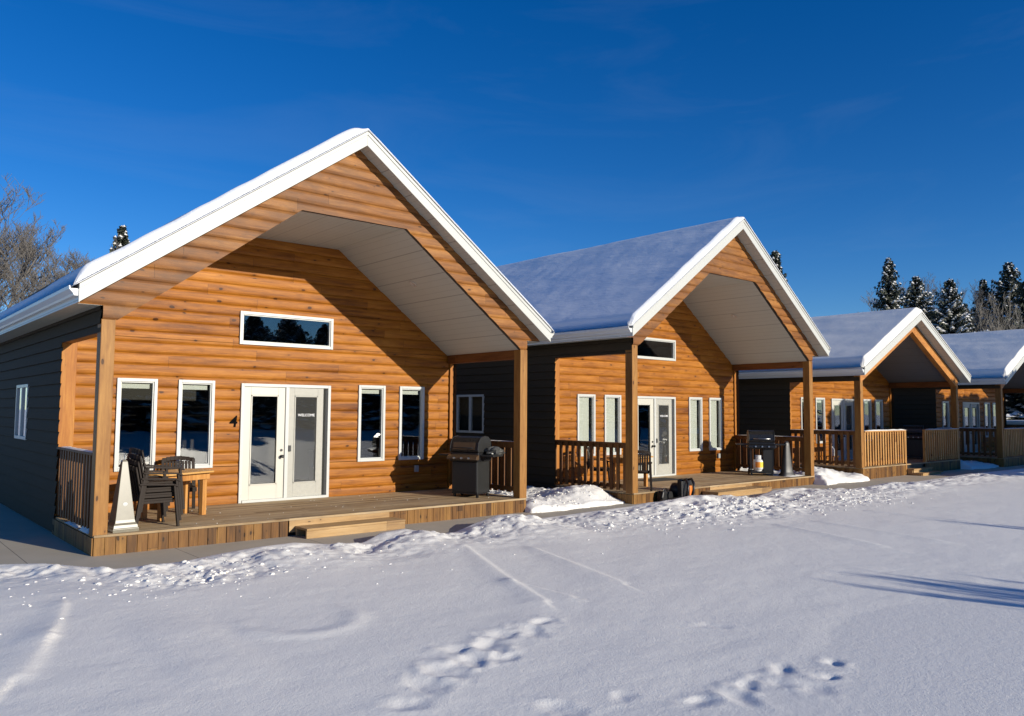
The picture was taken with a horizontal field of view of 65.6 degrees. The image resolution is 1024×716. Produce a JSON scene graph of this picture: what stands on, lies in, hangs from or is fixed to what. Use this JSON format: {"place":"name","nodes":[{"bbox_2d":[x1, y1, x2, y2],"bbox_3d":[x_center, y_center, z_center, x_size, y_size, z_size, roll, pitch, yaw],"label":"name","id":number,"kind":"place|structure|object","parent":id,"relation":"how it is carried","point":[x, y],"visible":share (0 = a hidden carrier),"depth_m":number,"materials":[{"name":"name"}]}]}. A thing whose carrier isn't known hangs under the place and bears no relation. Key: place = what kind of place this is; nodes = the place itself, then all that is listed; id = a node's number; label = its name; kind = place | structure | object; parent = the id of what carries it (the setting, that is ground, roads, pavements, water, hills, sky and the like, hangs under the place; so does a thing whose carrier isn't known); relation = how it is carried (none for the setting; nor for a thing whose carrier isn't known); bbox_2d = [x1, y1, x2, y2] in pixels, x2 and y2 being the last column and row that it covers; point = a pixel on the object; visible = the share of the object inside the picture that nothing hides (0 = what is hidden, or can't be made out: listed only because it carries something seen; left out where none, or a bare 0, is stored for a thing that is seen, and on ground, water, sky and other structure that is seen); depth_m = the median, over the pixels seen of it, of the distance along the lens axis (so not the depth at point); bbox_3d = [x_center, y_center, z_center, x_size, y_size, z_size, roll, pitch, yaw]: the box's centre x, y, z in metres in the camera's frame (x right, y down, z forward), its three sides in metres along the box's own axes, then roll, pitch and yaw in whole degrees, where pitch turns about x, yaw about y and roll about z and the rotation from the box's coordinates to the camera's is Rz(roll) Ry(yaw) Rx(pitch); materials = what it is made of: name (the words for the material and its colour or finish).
{"place":"outdoors","nodes":[
{"label":"outdoors","id":0,"kind":"place"},
{"bbox_2d":[0,455,1023,715],"bbox_3d":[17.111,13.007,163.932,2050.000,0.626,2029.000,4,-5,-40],"label":"snow ground","id":1,"kind":"structure","parent":0,"point":[898,605],"depth_m":8.11,"materials":[{"name":"white snow"}]},
{"bbox_2d":[0,222,88,304],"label":"bare tree","id":2,"kind":"object","parent":1,"relation":"on","point":[41,278],"visible":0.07,"depth_m":28.70,"materials":[{"name":"brown plant"}]},
{"bbox_2d":[0,173,89,311],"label":"bare tree","id":3,"kind":"object","parent":1,"relation":"on","point":[25,249],"visible":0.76,"depth_m":24.53,"materials":[{"name":"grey plant"}]},
{"bbox_2d":[17,235,118,284],"bbox_3d":[-18.109,-0.411,32.660,4.542,9.377,3.805,4,-5,-40],"label":"bare tree","id":4,"kind":"object","parent":1,"relation":"on","point":[73,261],"visible":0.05,"depth_m":32.54,"materials":[{"name":"brown plant"}]},
{"bbox_2d":[109,225,129,252],"bbox_3d":[-19.669,-0.934,39.550,4.663,11.614,4.607,1,-4,-8],"label":"spruce tree","id":5,"kind":"object","parent":1,"relation":"on","point":[122,237],"visible":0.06,"depth_m":39.71,"materials":[{"name":"green plant"}]},
{"bbox_2d":[0,130,553,555],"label":"log cabin","id":6,"kind":"object","parent":1,"relation":"on","point":[277,355],"visible":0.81,"depth_m":15.23,"materials":[{"name":"brown wood"}]},
{"bbox_2d":[14,384,28,439],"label":"window","id":7,"kind":"structure","parent":6,"relation":"in","point":[21,409],"depth_m":15.63,"materials":[{"name":"white plastic"}]},
{"bbox_2d":[64,521,88,533],"bbox_3d":[-6.415,2.491,11.899,0.235,0.079,1.480,4,-5,-40],"label":"snow cap","id":8,"kind":"object","parent":6,"relation":"on","point":[84,530],"visible":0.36,"depth_m":11.82,"materials":[{"name":"white snow"}]},
{"bbox_2d":[62,446,91,452],"bbox_3d":[-6.670,1.397,12.229,0.110,0.023,2.150,4,-5,-40],"label":"snow cap","id":9,"kind":"object","parent":6,"relation":"on","point":[74,448],"visible":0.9,"depth_m":12.21,"materials":[{"name":"white snow"}]},
{"bbox_2d":[107,454,138,532],"bbox_3d":[-5.686,1.959,11.620,0.361,1.117,0.361,4,-5,-44],"label":"ashtray stand","id":10,"kind":"object","parent":6,"relation":"on","point":[122,518],"visible":0.96,"depth_m":11.54,"materials":[{"name":"beige plastic"}]},
{"bbox_2d":[113,378,157,471],"bbox_3d":[-6.621,1.168,13.972,0.668,1.617,0.130,4,-5,-40],"label":"window","id":11,"kind":"structure","parent":6,"relation":"in","point":[154,391],"depth_m":14.04,"materials":[{"name":"white plastic"}]},
{"bbox_2d":[128,465,179,525],"bbox_3d":[-5.517,2.082,12.084,0.704,0.942,0.630,4,-5,-44],"label":"plastic armchair","id":12,"kind":"object","parent":6,"relation":"on","point":[140,487],"visible":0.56,"depth_m":11.84,"materials":[{"name":"grey plastic"}]},
{"bbox_2d":[126,459,180,523],"bbox_3d":[-5.503,2.002,12.117,0.704,0.942,0.630,4,-5,-44],"label":"plastic armchair","id":13,"kind":"object","parent":12,"relation":"on","point":[153,494],"visible":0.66,"depth_m":11.94,"materials":[{"name":"grey plastic"}]},
{"bbox_2d":[127,453,182,517],"bbox_3d":[-5.489,1.922,12.150,0.704,0.942,0.630,4,-5,-44],"label":"plastic armchair","id":14,"kind":"object","parent":13,"relation":"on","point":[145,475],"visible":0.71,"depth_m":11.99,"materials":[{"name":"grey plastic"}]},
{"bbox_2d":[129,448,184,512],"bbox_3d":[-5.475,1.842,12.182,0.704,0.942,0.630,4,-5,-44],"label":"plastic armchair","id":15,"kind":"object","parent":14,"relation":"on","point":[139,452],"visible":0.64,"depth_m":12.04,"materials":[{"name":"grey plastic"}]},
{"bbox_2d":[139,469,213,520],"bbox_3d":[-5.572,2.247,13.119,0.772,0.745,1.250,-1,-4,24],"label":"wooden table","id":16,"kind":"object","parent":6,"relation":"on","point":[201,475],"visible":0.65,"depth_m":13.37,"materials":[{"name":"brown wood"}]},
{"bbox_2d":[161,456,199,512],"bbox_3d":[-5.781,2.198,13.837,0.630,0.942,0.704,3,-4,-30],"label":"plastic armchair","id":17,"kind":"object","parent":6,"relation":"on","point":[167,462],"visible":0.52,"depth_m":14.13,"materials":[{"name":"grey plastic"}]},
{"bbox_2d":[176,380,214,468],"bbox_3d":[-5.841,1.217,14.637,0.658,1.617,0.130,4,-5,-40],"label":"window","id":18,"kind":"structure","parent":6,"relation":"in","point":[209,464],"depth_m":14.72,"materials":[{"name":"white plastic"}]},
{"bbox_2d":[241,386,285,499],"bbox_3d":[-4.806,1.644,15.419,0.845,2.166,0.150,4,-5,-40],"label":"door","id":19,"kind":"structure","parent":6,"relation":"in","point":[249,491],"depth_m":15.42,"materials":[{"name":"beige paint"}]},
{"bbox_2d":[0,128,553,331],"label":"roof snow","id":20,"kind":"structure","parent":6,"relation":"on","point":[85,271],"depth_m":12.25,"materials":[{"name":"white snow"}]},
{"bbox_2d":[239,311,333,349],"bbox_3d":[-4.488,-0.538,15.891,1.967,0.641,0.110,4,-5,-40],"label":"window","id":21,"kind":"structure","parent":6,"relation":"in","point":[330,322],"depth_m":15.83,"materials":[{"name":"white plastic"}]},
{"bbox_2d":[287,388,323,496],"bbox_3d":[-4.135,1.690,16.033,0.855,2.166,0.085,4,-5,-40],"label":"door","id":22,"kind":"structure","parent":6,"relation":"in","point":[303,488],"depth_m":15.98,"materials":[{"name":"paint"}]},
{"bbox_2d":[357,385,385,461],"bbox_3d":[-3.033,1.397,17.031,0.653,1.617,0.130,4,-5,-40],"label":"window","id":23,"kind":"structure","parent":6,"relation":"in","point":[381,457],"depth_m":17.11,"materials":[{"name":"white plastic"}]},
{"bbox_2d":[398,386,424,459],"bbox_3d":[-2.261,1.446,17.690,0.651,1.617,0.130,4,-5,-40],"label":"window","id":24,"kind":"structure","parent":6,"relation":"in","point":[421,389],"depth_m":17.78,"materials":[{"name":"white plastic"}]},
{"bbox_2d":[439,435,502,497],"bbox_3d":[-0.882,2.252,16.570,1.318,1.259,0.728,-2,-4,27],"label":"barbecue grill","id":25,"kind":"object","parent":6,"relation":"on","point":[469,457],"visible":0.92,"depth_m":16.38,"materials":[{"name":"grey metal"}]},
{"bbox_2d":[452,462,476,491],"bbox_3d":[-0.981,2.448,16.369,0.583,0.609,0.022,-2,-4,27],"label":"cabinet door","id":26,"kind":"structure","parent":25,"relation":"in","point":[464,474],"depth_m":16.35,"materials":[{"name":"black metal"}]},
{"bbox_2d":[484,446,504,454],"bbox_3d":[-0.356,1.927,16.490,0.477,0.195,0.390,4,-5,-40],"label":"grill cover","id":27,"kind":"object","parent":25,"relation":"on","point":[493,450],"visible":0.83,"depth_m":16.37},
{"bbox_2d":[455,219,829,503],"bbox_3d":[2.290,0.241,24.678,9.127,7.269,11.569,4,-5,-41],"label":"log cabin","id":28,"kind":"object","parent":1,"relation":"on","point":[659,380],"visible":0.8,"depth_m":22.06,"materials":[{"name":"brown wood"}]},
{"bbox_2d":[456,394,484,432],"bbox_3d":[-1.160,1.566,22.362,0.086,1.070,1.227,4,-5,-41],"label":"window","id":29,"kind":"structure","parent":28,"relation":"in","point":[470,430],"depth_m":22.34,"materials":[{"name":"white plastic"}]},
{"bbox_2d":[576,394,595,455],"bbox_3d":[1.906,1.746,20.684,0.672,1.606,0.111,4,-5,-41],"label":"window","id":30,"kind":"structure","parent":28,"relation":"in","point":[582,405],"depth_m":20.74,"materials":[{"name":"white plastic"}]},
{"bbox_2d":[587,447,608,481],"bbox_3d":[2.160,2.688,19.755,0.704,0.942,0.630,-1,-4,19],"label":"plastic armchair","id":31,"kind":"object","parent":28,"relation":"on","point":[588,459],"visible":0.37,"depth_m":19.56,"materials":[{"name":"grey plastic"}]},
{"bbox_2d":[603,395,620,454],"bbox_3d":[2.681,1.797,21.364,0.662,1.606,0.111,4,-5,-41],"label":"window","id":32,"kind":"structure","parent":28,"relation":"in","point":[609,400],"depth_m":21.41,"materials":[{"name":"white plastic"}]},
{"bbox_2d":[607,455,652,487],"bbox_3d":[2.856,2.754,19.245,0.772,0.745,1.250,-3,-5,39],"label":"wooden table","id":33,"kind":"object","parent":28,"relation":"on","point":[645,476],"visible":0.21,"depth_m":19.03,"materials":[{"name":"brown wood"}]},
{"bbox_2d":[638,450,652,490],"bbox_3d":[2.974,2.617,18.621,0.630,0.942,0.704,0,-4,9],"label":"plastic armchair","id":34,"kind":"object","parent":28,"relation":"on","point":[644,470],"visible":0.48,"depth_m":18.33,"materials":[{"name":"grey plastic"}]},
{"bbox_2d":[638,398,655,475],"bbox_3d":[3.704,2.202,22.175,0.850,2.150,0.151,4,-5,-41],"label":"door","id":35,"kind":"structure","parent":28,"relation":"in","point":[641,401],"depth_m":22.40,"materials":[{"name":"beige paint"}]},
{"bbox_2d":[638,337,675,360],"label":"window","id":36,"kind":"structure","parent":28,"relation":"in","point":[673,342],"depth_m":22.99,"materials":[{"name":"white plastic"}]},
{"bbox_2d":[638,478,677,481],"bbox_3d":[3.936,3.270,21.379,1.240,0.012,0.640,3,-5,-37],"label":"door mat","id":37,"kind":"object","parent":28,"relation":"on","point":[660,479],"depth_m":21.33,"materials":[{"name":"black rubber"}]},
{"bbox_2d":[497,217,830,348],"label":"roof snow","id":38,"kind":"structure","parent":28,"relation":"on","point":[629,282],"depth_m":20.62,"materials":[{"name":"white snow"}]},
{"bbox_2d":[656,399,671,474],"bbox_3d":[4.370,2.249,22.802,0.860,2.150,0.086,4,-5,-41],"label":"door","id":39,"kind":"structure","parent":28,"relation":"in","point":[660,468],"depth_m":22.81,"materials":[{"name":"paint"}]},
{"bbox_2d":[688,397,702,450],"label":"window","id":40,"kind":"structure","parent":28,"relation":"in","point":[692,401],"depth_m":23.87,"materials":[{"name":"white plastic"}]},
{"bbox_2d":[708,398,721,449],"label":"window","id":41,"kind":"structure","parent":28,"relation":"in","point":[712,414],"depth_m":24.54,"materials":[{"name":"white plastic"}]},
{"bbox_2d":[753,455,762,470],"bbox_3d":[7.172,3.058,23.130,0.302,0.460,0.302,0,-4,1],"label":"propane tank","id":42,"kind":"object","parent":28,"relation":"on","point":[757,463],"visible":1,"depth_m":23.02,"materials":[{"name":"white metal"}]},
{"bbox_2d":[735,430,786,475],"bbox_3d":[7.277,2.764,23.231,1.403,1.319,0.741,0,-4,11],"label":"barbecue grill","id":43,"kind":"object","parent":28,"relation":"on","point":[763,440],"visible":0.98,"depth_m":23.02,"materials":[{"name":"black metal"}]},
{"bbox_2d":[759,473,805,476],"bbox_3d":[7.933,3.408,23.312,0.900,0.049,1.050,4,-5,-41],"label":"snow cap","id":44,"kind":"object","parent":28,"relation":"on","point":[777,474],"visible":0.67,"depth_m":23.13,"materials":[{"name":"white snow"}]},
{"bbox_2d":[779,441,794,475],"bbox_3d":[7.963,2.913,23.032,0.500,1.003,0.310,2,-4,-21],"label":"ashtray stand","id":45,"kind":"object","parent":44,"relation":"on","point":[786,468],"visible":0.98,"depth_m":22.95,"materials":[{"name":"grey plastic"}]},
{"bbox_2d":[769,251,787,281],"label":"spruce tree","id":46,"kind":"object","parent":1,"relation":"on","point":[775,256],"visible":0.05,"depth_m":43.93,"materials":[{"name":"green plant"}]},
{"bbox_2d":[739,313,970,478],"bbox_3d":[10.587,1.517,31.386,8.846,5.733,11.271,4,-5,-41],"label":"log cabin","id":47,"kind":"object","parent":1,"relation":"on","point":[917,352],"visible":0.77,"depth_m":28.06,"materials":[{"name":"brown wood"}]},
{"bbox_2d":[800,397,802,428],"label":"window","id":48,"kind":"structure","parent":47,"relation":"in","point":[801,398],"depth_m":27.39,"materials":[{"name":"white plastic"}]},
{"bbox_2d":[815,398,825,443],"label":"window","id":49,"kind":"structure","parent":47,"relation":"in","point":[817,400],"depth_m":28.38,"materials":[{"name":"white plastic"}]},
{"bbox_2d":[792,429,850,430],"bbox_3d":[10.083,2.343,25.954,0.110,0.026,2.280,4,-5,-41],"label":"snow cap","id":50,"kind":"object","parent":47,"relation":"on","point":[825,429],"visible":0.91,"depth_m":25.78,"materials":[{"name":"white snow"}]},
{"bbox_2d":[833,400,845,458],"bbox_3d":[11.926,2.607,29.026,0.824,2.120,0.146,4,-5,-41],"label":"door","id":51,"kind":"structure","parent":47,"relation":"in","point":[835,402],"depth_m":29.12,"materials":[{"name":"beige paint"}]},
{"bbox_2d":[844,401,853,457],"bbox_3d":[12.540,2.650,29.611,0.736,2.120,0.060,4,-5,-41],"label":"door","id":52,"kind":"structure","parent":47,"relation":"in","point":[846,403],"depth_m":29.70,"materials":[{"name":"paint"}]},
{"bbox_2d":[739,307,971,376],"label":"roof snow","id":53,"kind":"structure","parent":47,"relation":"on","point":[860,340],"depth_m":26.59,"materials":[{"name":"white snow"}]},
{"bbox_2d":[863,399,871,440],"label":"window","id":54,"kind":"structure","parent":47,"relation":"in","point":[869,400],"depth_m":30.75,"materials":[{"name":"white plastic"}]},
{"bbox_2d":[874,399,882,440],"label":"window","id":55,"kind":"structure","parent":47,"relation":"in","point":[880,402],"depth_m":31.38,"materials":[{"name":"white plastic"}]},
{"bbox_2d":[864,429,903,430],"bbox_3d":[12.228,2.355,26.035,3.120,0.041,0.125,4,-5,-41],"label":"snow cap","id":56,"kind":"object","parent":47,"relation":"on","point":[884,430],"visible":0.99,"depth_m":25.91,"materials":[{"name":"white snow"}]},
{"bbox_2d":[898,425,930,458],"bbox_3d":[15.308,3.195,30.287,1.318,1.259,0.728,-2,-4,29],"label":"barbecue grill","id":57,"kind":"object","parent":47,"relation":"on","point":[914,443],"visible":0.4,"depth_m":30.08,"materials":[{"name":"black metal"}]},
{"bbox_2d":[906,439,921,455],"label":"cabinet door","id":58,"kind":"structure","parent":57,"relation":"in","point":[913,447],"depth_m":30.07,"materials":[{"name":"black metal"}]},
{"bbox_2d":[862,290,879,310],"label":"bare tree","id":59,"kind":"object","parent":1,"relation":"on","point":[872,308],"visible":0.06,"depth_m":60.59,"materials":[{"name":"brown plant"}]},
{"bbox_2d":[870,257,909,310],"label":"spruce tree","id":60,"kind":"object","parent":1,"relation":"on","point":[889,298],"visible":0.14,"depth_m":54.40,"materials":[{"name":"green plant"}]},
{"bbox_2d":[897,272,938,316],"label":"bare tree","id":61,"kind":"object","parent":1,"relation":"on","point":[929,289],"visible":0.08,"depth_m":69.69,"materials":[{"name":"brown plant"}]},
{"bbox_2d":[899,276,937,321],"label":"spruce tree","id":62,"kind":"object","parent":1,"relation":"on","point":[914,294],"visible":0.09,"depth_m":55.33,"materials":[{"name":"green plant"}]},
{"bbox_2d":[921,277,967,322],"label":"bare tree","id":63,"kind":"object","parent":1,"relation":"on","point":[928,288],"visible":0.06,"depth_m":64.00,"materials":[{"name":"brown plant"}]},
{"bbox_2d":[935,280,978,314],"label":"bare tree","id":64,"kind":"object","parent":1,"relation":"on","point":[957,288],"visible":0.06,"depth_m":67.31,"materials":[{"name":"brown plant"}]},
{"bbox_2d":[927,278,988,334],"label":"spruce tree","id":65,"kind":"object","parent":1,"relation":"on","point":[949,311],"visible":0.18,"depth_m":50.60,"materials":[{"name":"green plant"}]},
{"bbox_2d":[893,357,1023,466],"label":"log cabin","id":66,"kind":"object","parent":1,"relation":"on","point":[982,406],"visible":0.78,"depth_m":33.79,"materials":[{"name":"brown wood"}]},
{"bbox_2d":[942,401,949,426],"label":"window","id":67,"kind":"structure","parent":66,"relation":"in","point":[946,403],"depth_m":34.22,"materials":[{"name":"white plastic"}]},
{"bbox_2d":[937,427,995,428],"bbox_3d":[18.466,2.837,32.384,0.110,0.033,2.280,4,-5,-40],"label":"snow cap","id":68,"kind":"object","parent":66,"relation":"on","point":[962,427],"visible":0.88,"depth_m":32.48,"materials":[{"name":"white snow"}]},
{"bbox_2d":[964,404,971,451],"bbox_3d":[20.367,3.103,35.503,0.838,2.130,0.149,4,-5,-40],"label":"door","id":69,"kind":"structure","parent":66,"relation":"in","point":[965,405],"depth_m":35.68,"materials":[{"name":"beige paint"}]},
{"bbox_2d":[972,404,977,450],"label":"door","id":70,"kind":"structure","parent":66,"relation":"in","point":[973,405],"depth_m":36.23,"materials":[{"name":"paint"}]},
{"bbox_2d":[941,329,1023,378],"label":"roof snow","id":71,"kind":"structure","parent":66,"relation":"on","point":[990,354],"depth_m":33.17,"materials":[{"name":"white snow"}]},
{"bbox_2d":[983,402,990,436],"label":"window","id":72,"kind":"structure","parent":66,"relation":"in","point":[988,404],"depth_m":37.23,"materials":[{"name":"white plastic"}]},
{"bbox_2d":[992,403,995,436],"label":"window","id":73,"kind":"structure","parent":66,"relation":"in","point":[992,403],"depth_m":37.53,"materials":[{"name":"white plastic"}]},
{"bbox_2d":[962,298,989,332],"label":"bare tree","id":74,"kind":"object","parent":1,"relation":"on","point":[978,308],"visible":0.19,"depth_m":51.53,"materials":[{"name":"brown plant"}]},
{"bbox_2d":[968,279,997,331],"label":"spruce tree","id":75,"kind":"object","parent":1,"relation":"on","point":[983,286],"visible":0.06,"depth_m":60.42,"materials":[{"name":"green plant"}]},
{"bbox_2d":[966,281,1001,330],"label":"bare tree","id":76,"kind":"object","parent":1,"relation":"on","point":[983,315],"visible":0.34,"depth_m":55.15,"materials":[{"name":"brown plant"}]},
{"bbox_2d":[978,292,1017,331],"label":"bare tree","id":77,"kind":"object","parent":1,"relation":"on","point":[998,322],"visible":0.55,"depth_m":45.87,"materials":[{"name":"brown plant"}]},
{"bbox_2d":[975,262,1021,330],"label":"spruce tree","id":78,"kind":"object","parent":1,"relation":"on","point":[1008,283],"visible":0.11,"depth_m":56.14,"materials":[{"name":"green plant"}]},
{"bbox_2d":[1000,281,1023,329],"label":"spruce tree","id":79,"kind":"object","parent":1,"relation":"on","point":[1019,298],"visible":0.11,"depth_m":50.65,"materials":[{"name":"green plant"}]},
{"bbox_2d":[1003,304,1023,329],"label":"bare tree","id":80,"kind":"object","parent":1,"relation":"on","point":[1012,325],"visible":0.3,"depth_m":47.47,"materials":[{"name":"brown plant"}]},
{"bbox_2d":[1006,393,1023,419],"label":"spruce tree","id":81,"kind":"object","parent":1,"relation":"on","point":[1014,406],"visible":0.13,"depth_m":45.79,"materials":[{"name":"green plant"}]},
{"bbox_2d":[1006,420,1023,426],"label":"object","id":82,"kind":"object","parent":1,"relation":"on","point":[1015,422],"depth_m":39.41,"materials":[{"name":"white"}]},
{"bbox_2d":[0,465,1023,568],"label":"path","id":83,"kind":"structure","parent":0,"point":[23,540],"depth_m":12.45,"materials":[{"name":"concrete"}]},
{"bbox_2d":[657,488,673,500],"bbox_3d":[3.535,3.151,18.334,0.440,0.291,0.180,4,-5,-41],"label":"tool case","id":84,"kind":"object","parent":83,"relation":"on","point":[664,495],"visible":0.8,"depth_m":18.22,"materials":[{"name":"black plastic"}]},
{"bbox_2d":[657,478,694,501],"bbox_3d":[3.651,3.008,18.071,0.647,0.530,1.703,-3,-5,43],"label":"backpack blower","id":85,"kind":"object","parent":83,"relation":"on","point":[682,487],"visible":0.73,"depth_m":18.32,"materials":[{"name":"black plastic"}]},
{"bbox_2d":[0,0,1023,316],"label":"sky","id":86,"kind":"structure","parent":0,"point":[849,136],"materials":[{"name":"blue"}]}
]}

